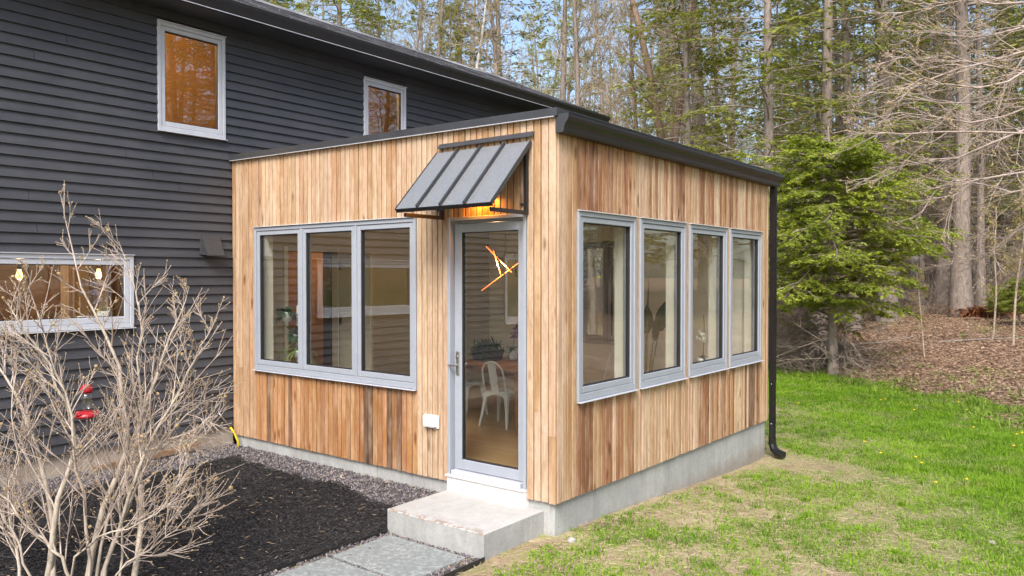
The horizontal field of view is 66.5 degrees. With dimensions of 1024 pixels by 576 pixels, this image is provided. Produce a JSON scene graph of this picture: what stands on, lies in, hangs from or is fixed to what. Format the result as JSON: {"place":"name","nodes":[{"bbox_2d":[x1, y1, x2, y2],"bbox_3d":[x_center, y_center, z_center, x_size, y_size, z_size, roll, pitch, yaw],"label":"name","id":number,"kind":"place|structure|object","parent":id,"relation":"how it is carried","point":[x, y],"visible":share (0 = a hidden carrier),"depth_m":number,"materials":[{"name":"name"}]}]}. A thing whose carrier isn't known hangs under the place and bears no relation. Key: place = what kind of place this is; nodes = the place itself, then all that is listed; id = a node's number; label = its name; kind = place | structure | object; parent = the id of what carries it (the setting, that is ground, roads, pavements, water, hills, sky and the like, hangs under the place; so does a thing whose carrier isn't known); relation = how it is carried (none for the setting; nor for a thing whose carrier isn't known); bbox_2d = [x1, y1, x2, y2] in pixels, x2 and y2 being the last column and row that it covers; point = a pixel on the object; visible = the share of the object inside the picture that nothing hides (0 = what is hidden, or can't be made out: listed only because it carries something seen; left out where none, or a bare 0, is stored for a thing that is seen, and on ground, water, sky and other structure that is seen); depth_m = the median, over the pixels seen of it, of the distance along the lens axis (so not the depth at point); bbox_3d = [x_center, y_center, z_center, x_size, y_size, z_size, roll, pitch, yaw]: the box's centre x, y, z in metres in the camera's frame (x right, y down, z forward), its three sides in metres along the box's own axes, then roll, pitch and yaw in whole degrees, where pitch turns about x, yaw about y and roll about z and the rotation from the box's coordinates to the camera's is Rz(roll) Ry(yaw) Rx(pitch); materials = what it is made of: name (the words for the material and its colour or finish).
{"place":"outdoors","nodes":[
{"label":"outdoors","id":0,"kind":"place"},
{"bbox_2d":[74,373,98,418],"bbox_3d":[-3.485,0.858,6.399,0.188,0.425,0.188,0,1,-25],"label":"bird feeder","id":1,"kind":"object","parent":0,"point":[84,414],"visible":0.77,"depth_m":6.36,"materials":[{"name":"red plastic"}]},
{"bbox_2d":[0,443,479,575],"bbox_3d":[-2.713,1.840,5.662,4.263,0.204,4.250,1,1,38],"label":"gravel","id":2,"kind":"structure","parent":0,"point":[280,466],"depth_m":7.16,"materials":[{"name":"grey gravel"}]},
{"bbox_2d":[92,442,200,470],"bbox_3d":[-3.627,1.686,7.817,0.035,0.110,1.100,1,1,38],"label":"scrap plank","id":3,"kind":"object","parent":2,"relation":"on","point":[167,452],"visible":0.43,"depth_m":7.90,"materials":[{"name":"brown wood"}]},
{"bbox_2d":[275,557,380,575],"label":"paving slab","id":4,"kind":"structure","parent":2,"relation":"on","point":[328,566],"depth_m":5.24,"materials":[{"name":"grey stone"}]},
{"bbox_2d":[332,535,464,575],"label":"paving slab","id":5,"kind":"structure","parent":2,"relation":"on","point":[394,558],"depth_m":5.48,"materials":[{"name":"grey stone"}]},
{"bbox_2d":[54,278,1023,575],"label":"ground","id":6,"kind":"structure","parent":0,"point":[694,506],"depth_m":6.94,"materials":[{"name":"green plant"}]},
{"bbox_2d":[0,453,397,575],"bbox_3d":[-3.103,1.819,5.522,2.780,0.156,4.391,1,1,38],"label":"mulch","id":7,"kind":"object","parent":6,"relation":"on","point":[235,459],"visible":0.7,"depth_m":6.05,"materials":[{"name":"black wood"}]},
{"bbox_2d":[0,180,244,575],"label":"bare shrub","id":8,"kind":"object","parent":7,"relation":"on","point":[52,514],"visible":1,"depth_m":4.89,"materials":[{"name":"beige plant"}]},
{"bbox_2d":[0,0,610,486],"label":"charcoal house","id":9,"kind":"structure","parent":6,"relation":"on","point":[136,124],"depth_m":8.00,"materials":[{"name":"black wood"}]},
{"bbox_2d":[0,265,28,319],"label":"cupboard door","id":10,"kind":"structure","parent":9,"relation":"in","point":[6,271],"depth_m":8.71,"materials":[{"name":"brown wood"}]},
{"bbox_2d":[28,264,59,318],"bbox_3d":[-5.395,0.217,9.004,0.050,2.350,0.320,1,1,38],"label":"cupboard door","id":11,"kind":"structure","parent":9,"relation":"in","point":[38,289],"depth_m":8.98,"materials":[{"name":"brown wood"}]},
{"bbox_2d":[0,252,135,334],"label":"window","id":12,"kind":"structure","parent":9,"relation":"in","point":[6,258],"depth_m":7.31,"materials":[{"name":"white wood"}]},
{"bbox_2d":[59,265,88,317],"bbox_3d":[-5.191,0.213,9.264,0.050,2.350,0.320,1,1,38],"label":"cupboard door","id":13,"kind":"structure","parent":9,"relation":"in","point":[71,299],"depth_m":9.23,"materials":[{"name":"brown wood"}]},
{"bbox_2d":[78,279,114,315],"bbox_3d":[-4.075,0.117,7.673,0.188,0.422,0.369,1,1,38],"label":"lilac orchid","id":14,"kind":"object","parent":9,"relation":"on","point":[102,309],"visible":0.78,"depth_m":7.65,"materials":[{"name":"purple plant"}]},
{"bbox_2d":[89,266,116,316],"bbox_3d":[-4.987,0.209,9.523,0.050,2.350,0.320,1,1,38],"label":"cupboard door","id":15,"kind":"structure","parent":9,"relation":"in","point":[104,269],"depth_m":9.52,"materials":[{"name":"brown wood"}]},
{"bbox_2d":[156,19,227,140],"bbox_3d":[-3.375,-2.151,8.195,0.166,1.122,0.765,1,1,38],"label":"window","id":16,"kind":"structure","parent":9,"relation":"in","point":[219,133],"depth_m":8.18,"materials":[{"name":"white wood"}]},
{"bbox_2d":[200,235,225,255],"bbox_3d":[-3.179,-0.452,8.298,0.136,0.226,0.223,1,1,38],"label":"vent hood","id":17,"kind":"object","parent":9,"relation":"attached to","point":[210,245],"visible":1,"depth_m":8.27,"materials":[{"name":"metal"}]},
{"bbox_2d":[363,76,406,134],"bbox_3d":[-1.703,-2.166,10.324,0.166,1.094,0.755,1,1,38],"label":"window frame","id":18,"kind":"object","parent":9,"relation":"in","point":[367,81],"depth_m":10.32,"materials":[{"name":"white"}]},
{"bbox_2d":[251,529,387,575],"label":"bed edging","id":19,"kind":"object","parent":6,"relation":"on","point":[310,557],"visible":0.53,"depth_m":5.54,"materials":[{"name":"black metal"}]},
{"bbox_2d":[271,0,412,38],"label":"hemlock tree","id":20,"kind":"object","parent":6,"relation":"on","point":[338,20],"visible":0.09,"depth_m":30.46,"materials":[{"name":"green plant"}]},
{"bbox_2d":[351,0,407,38],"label":"bare tree","id":21,"kind":"object","parent":6,"relation":"on","point":[379,24],"visible":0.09,"depth_m":33.91,"materials":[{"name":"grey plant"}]},
{"bbox_2d":[385,0,443,53],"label":"bare tree","id":22,"kind":"object","parent":6,"relation":"on","point":[418,37],"visible":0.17,"depth_m":30.33,"materials":[{"name":"grey plant"}]},
{"bbox_2d":[393,0,456,58],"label":"bare tree","id":23,"kind":"object","parent":6,"relation":"on","point":[412,16],"visible":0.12,"depth_m":36.94,"materials":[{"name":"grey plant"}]},
{"bbox_2d":[401,0,481,64],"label":"pine tree","id":24,"kind":"object","parent":6,"relation":"on","point":[439,3],"visible":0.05,"depth_m":48.47,"materials":[{"name":"green plant"}]},
{"bbox_2d":[397,0,490,57],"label":"bare tree","id":25,"kind":"object","parent":6,"relation":"on","point":[439,50],"visible":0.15,"depth_m":33.07,"materials":[{"name":"grey plant"}]},
{"bbox_2d":[430,0,466,64],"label":"bare tree","id":26,"kind":"object","parent":6,"relation":"on","point":[454,35],"visible":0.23,"depth_m":32.55,"materials":[{"name":"brown plant"}]},
{"bbox_2d":[388,490,542,559],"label":"step","id":27,"kind":"structure","parent":6,"relation":"on","point":[470,525],"depth_m":5.84,"materials":[{"name":"concrete"}]},
{"bbox_2d":[410,0,528,83],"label":"pine tree","id":28,"kind":"object","parent":6,"relation":"on","point":[458,9],"visible":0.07,"depth_m":32.84,"materials":[{"name":"green plant"}]},
{"bbox_2d":[439,0,513,76],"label":"pine tree","id":29,"kind":"object","parent":6,"relation":"on","point":[473,59],"visible":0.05,"depth_m":42.74,"materials":[{"name":"green plant"}]},
{"bbox_2d":[462,0,512,73],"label":"birch tree","id":30,"kind":"object","parent":6,"relation":"on","point":[481,43],"visible":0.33,"depth_m":29.40,"materials":[{"name":"white plant"}]},
{"bbox_2d":[440,0,537,84],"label":"bare tree","id":31,"kind":"object","parent":6,"relation":"on","point":[492,28],"visible":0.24,"depth_m":29.25,"materials":[{"name":"grey plant"}]},
{"bbox_2d":[455,0,558,88],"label":"pine tree","id":32,"kind":"object","parent":6,"relation":"on","point":[499,42],"visible":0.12,"depth_m":35.49,"materials":[{"name":"green plant"}]},
{"bbox_2d":[229,107,785,536],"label":"timber sunroom","id":33,"kind":"structure","parent":6,"relation":"on","point":[682,228],"depth_m":7.32,"materials":[{"name":"brown wood"}]},
{"bbox_2d":[252,217,416,390],"bbox_3d":[-1.761,0.124,7.569,2.419,1.517,0.146,1,1,38],"label":"window","id":34,"kind":"structure","parent":33,"relation":"in","point":[358,373],"depth_m":7.46,"materials":[{"name":"grey metal"}]},
{"bbox_2d":[339,253,372,370],"bbox_3d":[-1.887,0.529,9.402,0.578,1.885,0.048,1,1,38],"label":"door","id":35,"kind":"structure","parent":33,"relation":"attached to","point":[345,310],"depth_m":9.44,"materials":[{"name":"brown wood"}]},
{"bbox_2d":[339,253,372,370],"bbox_3d":[-1.881,0.529,9.404,0.570,1.885,0.038,1,1,38],"label":"door leaf","id":36,"kind":"structure","parent":35,"relation":"in","point":[345,275],"depth_m":9.44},
{"bbox_2d":[395,131,534,219],"bbox_3d":[-0.390,-0.887,6.107,1.020,0.640,0.525,1,1,38],"label":"awning","id":37,"kind":"object","parent":33,"relation":"attached to","point":[479,176],"depth_m":6.06,"materials":[{"name":"metal"}]},
{"bbox_2d":[448,221,522,481],"bbox_3d":[-0.208,0.495,6.349,0.744,2.055,0.125,1,1,38],"label":"door","id":38,"kind":"structure","parent":33,"relation":"in","point":[494,469],"depth_m":6.52,"materials":[{"name":"grey metal"}]},
{"bbox_2d":[466,357,517,429],"bbox_3d":[0.052,1.176,8.939,0.920,0.634,1.340,-1,1,-32],"label":"dining table","id":39,"kind":"object","parent":33,"relation":"on","point":[509,367],"visible":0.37,"depth_m":8.59,"materials":[{"name":"brown wood"}]},
{"bbox_2d":[467,335,506,360],"bbox_3d":[-0.260,0.707,9.232,0.562,0.294,0.528,-1,1,-43],"label":"table planter","id":40,"kind":"object","parent":39,"relation":"on","point":[486,350],"visible":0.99,"depth_m":9.16,"materials":[{"name":"green plant"}]},
{"bbox_2d":[478,361,514,429],"bbox_3d":[-0.115,1.138,8.509,0.380,0.723,0.405,1,1,34],"label":"metal chair","id":41,"kind":"object","parent":33,"relation":"on","point":[500,392],"visible":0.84,"depth_m":8.39,"materials":[{"name":"white metal"}]},
{"bbox_2d":[481,246,517,290],"bbox_3d":[-0.122,-0.492,8.797,0.511,1.060,0.154,1,1,38],"label":"stick chandelier","id":42,"kind":"object","parent":33,"relation":"hanging from","point":[500,260],"visible":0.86,"depth_m":8.76,"materials":[{"name":"wood"}]},
{"bbox_2d":[583,241,614,343],"bbox_3d":[0.866,0.060,11.105,1.652,1.419,0.146,1,1,38],"label":"window","id":43,"kind":"structure","parent":33,"relation":"in","point":[607,337],"depth_m":10.70,"materials":[{"name":"grey"}]},
{"bbox_2d":[576,210,639,403],"bbox_3d":[0.773,0.141,6.497,0.146,1.517,0.931,1,1,38],"label":"window","id":44,"kind":"structure","parent":33,"relation":"in","point":[585,393],"depth_m":6.63,"materials":[{"name":"grey metal"}]},
{"bbox_2d":[644,279,665,371],"bbox_3d":[1.361,0.689,8.139,0.586,1.634,0.548,1,1,38],"label":"tall houseplant","id":45,"kind":"object","parent":33,"relation":"on","point":[657,325],"visible":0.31,"depth_m":8.14,"materials":[{"name":"green plant"}]},
{"bbox_2d":[638,217,688,388],"bbox_3d":[1.384,0.129,7.275,0.146,1.517,0.924,1,1,38],"label":"window","id":46,"kind":"structure","parent":33,"relation":"in","point":[649,379],"depth_m":7.48,"materials":[{"name":"grey metal"}]},
{"bbox_2d":[688,223,729,377],"bbox_3d":[2.002,0.117,8.062,0.146,1.517,0.934,1,1,38],"label":"window","id":47,"kind":"structure","parent":33,"relation":"in","point":[695,369],"depth_m":8.32,"materials":[{"name":"grey metal"}]},
{"bbox_2d":[728,228,763,367],"bbox_3d":[2.621,0.104,8.850,0.146,1.517,0.948,1,1,38],"label":"window","id":48,"kind":"structure","parent":33,"relation":"in","point":[755,355],"depth_m":9.13,"materials":[{"name":"grey metal"}]},
{"bbox_2d":[514,0,559,94],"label":"bare tree","id":49,"kind":"object","parent":6,"relation":"on","point":[534,50],"visible":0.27,"depth_m":43.68,"materials":[{"name":"grey plant"}]},
{"bbox_2d":[526,0,582,98],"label":"bare tree","id":50,"kind":"object","parent":6,"relation":"on","point":[558,25],"visible":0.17,"depth_m":53.24,"materials":[{"name":"grey plant"}]},
{"bbox_2d":[503,0,624,295],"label":"pine tree","id":51,"kind":"object","parent":6,"relation":"on","point":[562,87],"visible":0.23,"depth_m":28.94,"materials":[{"name":"green plant"}]},
{"bbox_2d":[531,0,608,102],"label":"bare tree","id":52,"kind":"object","parent":6,"relation":"on","point":[569,72],"visible":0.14,"depth_m":45.97,"materials":[{"name":"grey plant"}]},
{"bbox_2d":[537,0,630,334],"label":"bare tree","id":53,"kind":"object","parent":6,"relation":"on","point":[593,287],"visible":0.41,"depth_m":26.39,"materials":[{"name":"grey plant"}]},
{"bbox_2d":[566,2,610,108],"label":"bare tree","id":54,"kind":"object","parent":6,"relation":"on","point":[592,65],"visible":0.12,"depth_m":41.76,"materials":[{"name":"brown plant"}]},
{"bbox_2d":[586,16,628,297],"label":"bare tree","id":55,"kind":"object","parent":6,"relation":"on","point":[601,267],"visible":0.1,"depth_m":53.54,"materials":[{"name":"brown plant"}]},
{"bbox_2d":[568,0,649,257],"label":"bare tree","id":56,"kind":"object","parent":6,"relation":"on","point":[612,55],"visible":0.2,"depth_m":35.63,"materials":[{"name":"brown plant"}]},
{"bbox_2d":[576,0,705,263],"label":"bare tree","id":57,"kind":"object","parent":6,"relation":"on","point":[624,13],"visible":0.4,"depth_m":24.20,"materials":[{"name":"brown plant"}]},
{"bbox_2d":[611,0,682,134],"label":"bare tree","id":58,"kind":"object","parent":6,"relation":"on","point":[644,124],"visible":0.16,"depth_m":37.18,"materials":[{"name":"brown plant"}]},
{"bbox_2d":[603,0,723,148],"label":"forked tree","id":59,"kind":"object","parent":6,"relation":"on","point":[648,69],"visible":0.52,"depth_m":22.72,"materials":[{"name":"brown plant"}]},
{"bbox_2d":[640,3,703,143],"bbox_3d":[7.394,-7.233,38.731,4.271,16.918,6.376,-1,1,-29],"label":"bare tree","id":60,"kind":"object","parent":6,"relation":"on","point":[673,93],"visible":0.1,"depth_m":38.31,"materials":[{"name":"brown plant"}]},
{"bbox_2d":[590,0,799,326],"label":"hemlock tree","id":61,"kind":"object","parent":6,"relation":"on","point":[687,64],"visible":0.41,"depth_m":21.84,"materials":[{"name":"green plant"}]},
{"bbox_2d":[596,0,813,156],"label":"pine tree","id":62,"kind":"object","parent":6,"relation":"on","point":[693,99],"visible":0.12,"depth_m":26.58,"materials":[{"name":"green plant"}]},
{"bbox_2d":[673,0,790,254],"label":"bare tree","id":63,"kind":"object","parent":6,"relation":"on","point":[716,91],"visible":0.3,"depth_m":26.94,"materials":[{"name":"brown plant"}]},
{"bbox_2d":[707,0,757,161],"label":"bare tree","id":64,"kind":"object","parent":6,"relation":"on","point":[730,100],"visible":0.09,"depth_m":46.29,"materials":[{"name":"grey plant"}]},
{"bbox_2d":[705,0,763,164],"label":"pine tree","id":65,"kind":"object","parent":6,"relation":"on","point":[738,70],"visible":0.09,"depth_m":38.40,"materials":[{"name":"green plant"}]},
{"bbox_2d":[459,396,1023,575],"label":"straw","id":66,"kind":"object","parent":6,"relation":"on","point":[782,511],"visible":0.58,"depth_m":6.46,"materials":[{"name":"beige plant"}]},
{"bbox_2d":[736,0,804,218],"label":"bare tree","id":67,"kind":"object","parent":6,"relation":"on","point":[774,43],"visible":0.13,"depth_m":34.34,"materials":[{"name":"brown plant"}]},
{"bbox_2d":[743,2,813,208],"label":"bare tree","id":68,"kind":"object","parent":6,"relation":"on","point":[794,11],"visible":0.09,"depth_m":40.77,"materials":[{"name":"grey plant"}]},
{"bbox_2d":[662,0,905,357],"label":"hemlock tree","id":69,"kind":"object","parent":6,"relation":"on","point":[768,31],"visible":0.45,"depth_m":19.47,"materials":[{"name":"green plant"}]},
{"bbox_2d":[752,0,833,266],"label":"hemlock tree","id":70,"kind":"object","parent":6,"relation":"on","point":[791,85],"visible":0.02,"depth_m":45.83,"materials":[{"name":"green plant"}]},
{"bbox_2d":[587,246,1023,327],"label":"brushwood undergrowth","id":71,"kind":"object","parent":6,"relation":"on","point":[914,292],"visible":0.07,"depth_m":29.05,"materials":[{"name":"brown plant"}]},
{"bbox_2d":[587,292,1023,427],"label":"leaf litter","id":72,"kind":"object","parent":6,"relation":"on","point":[904,342],"visible":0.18,"depth_m":17.49,"materials":[{"name":"brown plant"}]},
{"bbox_2d":[750,0,878,289],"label":"hemlock tree","id":73,"kind":"object","parent":6,"relation":"on","point":[784,72],"visible":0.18,"depth_m":32.22,"materials":[{"name":"green plant"}]},
{"bbox_2d":[732,0,933,336],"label":"pine tree","id":74,"kind":"object","parent":6,"relation":"on","point":[826,82],"visible":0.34,"depth_m":22.64,"materials":[{"name":"green plant"}]},
{"bbox_2d":[768,308,899,375],"bbox_3d":[6.921,1.445,18.006,3.788,2.428,4.972,1,1,38],"label":"brush pile","id":75,"kind":"object","parent":6,"relation":"on","point":[796,333],"visible":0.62,"depth_m":17.17,"materials":[{"name":"brown plant"}]},
{"bbox_2d":[775,1,900,320],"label":"pine tree","id":76,"kind":"object","parent":6,"relation":"on","point":[839,119],"visible":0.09,"depth_m":27.02,"materials":[{"name":"green plant"}]},
{"bbox_2d":[733,126,964,383],"bbox_3d":[6.763,-0.434,16.438,5.068,5.972,4.840,0,1,21],"label":"hemlock tree","id":77,"kind":"object","parent":6,"relation":"on","point":[804,219],"visible":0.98,"depth_m":15.77,"materials":[{"name":"green plant"}]},
{"bbox_2d":[742,0,971,330],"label":"hemlock tree","id":78,"kind":"object","parent":6,"relation":"on","point":[845,56],"visible":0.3,"depth_m":23.88,"materials":[{"name":"green plant"}]},
{"bbox_2d":[833,2,921,307],"bbox_3d":[13.594,-5.967,29.908,3.814,13.986,3.671,0,1,-15],"label":"pine tree","id":79,"kind":"object","parent":6,"relation":"on","point":[864,75],"visible":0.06,"depth_m":29.71,"materials":[{"name":"green plant"}]},
{"bbox_2d":[811,1,955,306],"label":"bare tree","id":80,"kind":"object","parent":6,"relation":"on","point":[913,111],"visible":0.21,"depth_m":28.72,"materials":[{"name":"grey plant"}]},
{"bbox_2d":[768,356,1023,433],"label":"weeds","id":81,"kind":"object","parent":6,"relation":"on","point":[920,392],"visible":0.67,"depth_m":13.46,"materials":[{"name":"green plant"}]},
{"bbox_2d":[779,0,1023,322],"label":"pine tree","id":82,"kind":"object","parent":6,"relation":"on","point":[881,3],"visible":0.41,"depth_m":24.69,"materials":[{"name":"green plant"}]},
{"bbox_2d":[906,265,928,355],"bbox_3d":[9.149,0.547,17.639,0.531,2.187,0.594,1,1,39],"label":"sapling","id":83,"kind":"object","parent":6,"relation":"on","point":[916,299],"visible":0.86,"depth_m":17.56,"materials":[{"name":"plant"}]},
{"bbox_2d":[826,0,1023,293],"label":"overhanging tree","id":84,"kind":"object","parent":6,"relation":"on","point":[1014,70],"visible":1,"depth_m":9.71,"materials":[{"name":"plant"}]},
{"bbox_2d":[892,0,976,304],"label":"bare tree","id":85,"kind":"object","parent":6,"relation":"on","point":[923,173],"visible":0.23,"depth_m":30.84,"materials":[{"name":"grey plant"}]},
{"bbox_2d":[858,2,1015,288],"bbox_3d":[19.293,-11.662,35.586,6.624,24.656,6.509,-1,1,-38],"label":"pine tree","id":86,"kind":"object","parent":6,"relation":"on","point":[931,257],"visible":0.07,"depth_m":35.82,"materials":[{"name":"green plant"}]},
{"bbox_2d":[868,0,1023,304],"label":"pine tree","id":87,"kind":"object","parent":6,"relation":"on","point":[940,261],"visible":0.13,"depth_m":30.82,"materials":[{"name":"grey plant"}]},
{"bbox_2d":[891,3,1000,301],"bbox_3d":[17.538,-6.760,32.333,4.158,15.156,4.040,-1,1,-38],"label":"bare tree","id":88,"kind":"object","parent":6,"relation":"on","point":[938,141],"visible":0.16,"depth_m":32.36,"materials":[{"name":"grey plant"}]},
{"bbox_2d":[887,0,1023,316],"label":"pine tree","id":89,"kind":"object","parent":6,"relation":"on","point":[960,292],"visible":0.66,"depth_m":24.93,"materials":[{"name":"grey plant"}]},
{"bbox_2d":[894,0,1022,281],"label":"bare tree","id":90,"kind":"object","parent":6,"relation":"on","point":[927,214],"visible":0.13,"depth_m":31.52,"materials":[{"name":"grey plant"}]},
{"bbox_2d":[903,0,1023,306],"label":"pine tree","id":91,"kind":"object","parent":6,"relation":"on","point":[979,160],"visible":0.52,"depth_m":27.95,"materials":[{"name":"grey plant"}]},
{"bbox_2d":[938,304,1017,318],"bbox_3d":[14.908,0.910,24.473,2.719,0.766,2.966,1,1,38],"label":"bracken clump","id":92,"kind":"object","parent":6,"relation":"on","point":[978,311],"visible":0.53,"depth_m":24.26,"materials":[{"name":"brown plant"}]},
{"bbox_2d":[934,0,1023,290],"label":"hemlock tree","id":93,"kind":"object","parent":6,"relation":"on","point":[1021,154],"visible":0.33,"depth_m":30.95,"materials":[{"name":"grey plant"}]},
{"bbox_2d":[938,2,1023,296],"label":"pine tree","id":94,"kind":"object","parent":6,"relation":"on","point":[995,203],"visible":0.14,"depth_m":32.69,"materials":[{"name":"grey plant"}]},
{"bbox_2d":[941,4,1022,269],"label":"pine tree","id":95,"kind":"object","parent":6,"relation":"on","point":[997,56],"visible":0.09,"depth_m":33.64,"materials":[{"name":"grey plant"}]},
{"bbox_2d":[952,5,1023,286],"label":"pine tree","id":96,"kind":"object","parent":6,"relation":"on","point":[996,119],"visible":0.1,"depth_m":34.20,"materials":[{"name":"grey plant"}]},
{"bbox_2d":[981,286,1010,318],"bbox_3d":[14.638,0.512,23.508,0.968,1.194,1.014,0,1,2],"label":"hemlock tree","id":97,"kind":"object","parent":6,"relation":"on","point":[990,305],"visible":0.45,"depth_m":23.48,"materials":[{"name":"green plant"}]},
{"bbox_2d":[971,25,1023,243],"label":"bare tree","id":98,"kind":"object","parent":6,"relation":"on","point":[1007,142],"visible":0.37,"depth_m":30.89,"materials":[{"name":"grey plant"}]},
{"bbox_2d":[978,203,1023,339],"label":"sapling","id":99,"kind":"object","parent":6,"relation":"on","point":[992,240],"visible":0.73,"depth_m":18.56,"materials":[{"name":"plant"}]},
{"bbox_2d":[993,278,1023,325],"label":"hemlock tree","id":100,"kind":"object","parent":6,"relation":"on","point":[1009,296],"visible":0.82,"depth_m":21.49,"materials":[{"name":"green plant"}]},
{"bbox_2d":[997,185,1023,345],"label":"sapling","id":101,"kind":"object","parent":6,"relation":"on","point":[1012,263],"visible":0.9,"depth_m":17.32,"materials":[{"name":"plant"}]},
{"bbox_2d":[268,0,1023,277],"label":"sky","id":102,"kind":"structure","parent":0,"point":[518,24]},
{"bbox_2d":[489,359,1023,575],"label":"grass","id":103,"kind":"structure","parent":0,"point":[1002,442],"depth_m":7.83,"materials":[{"name":"green plant"}]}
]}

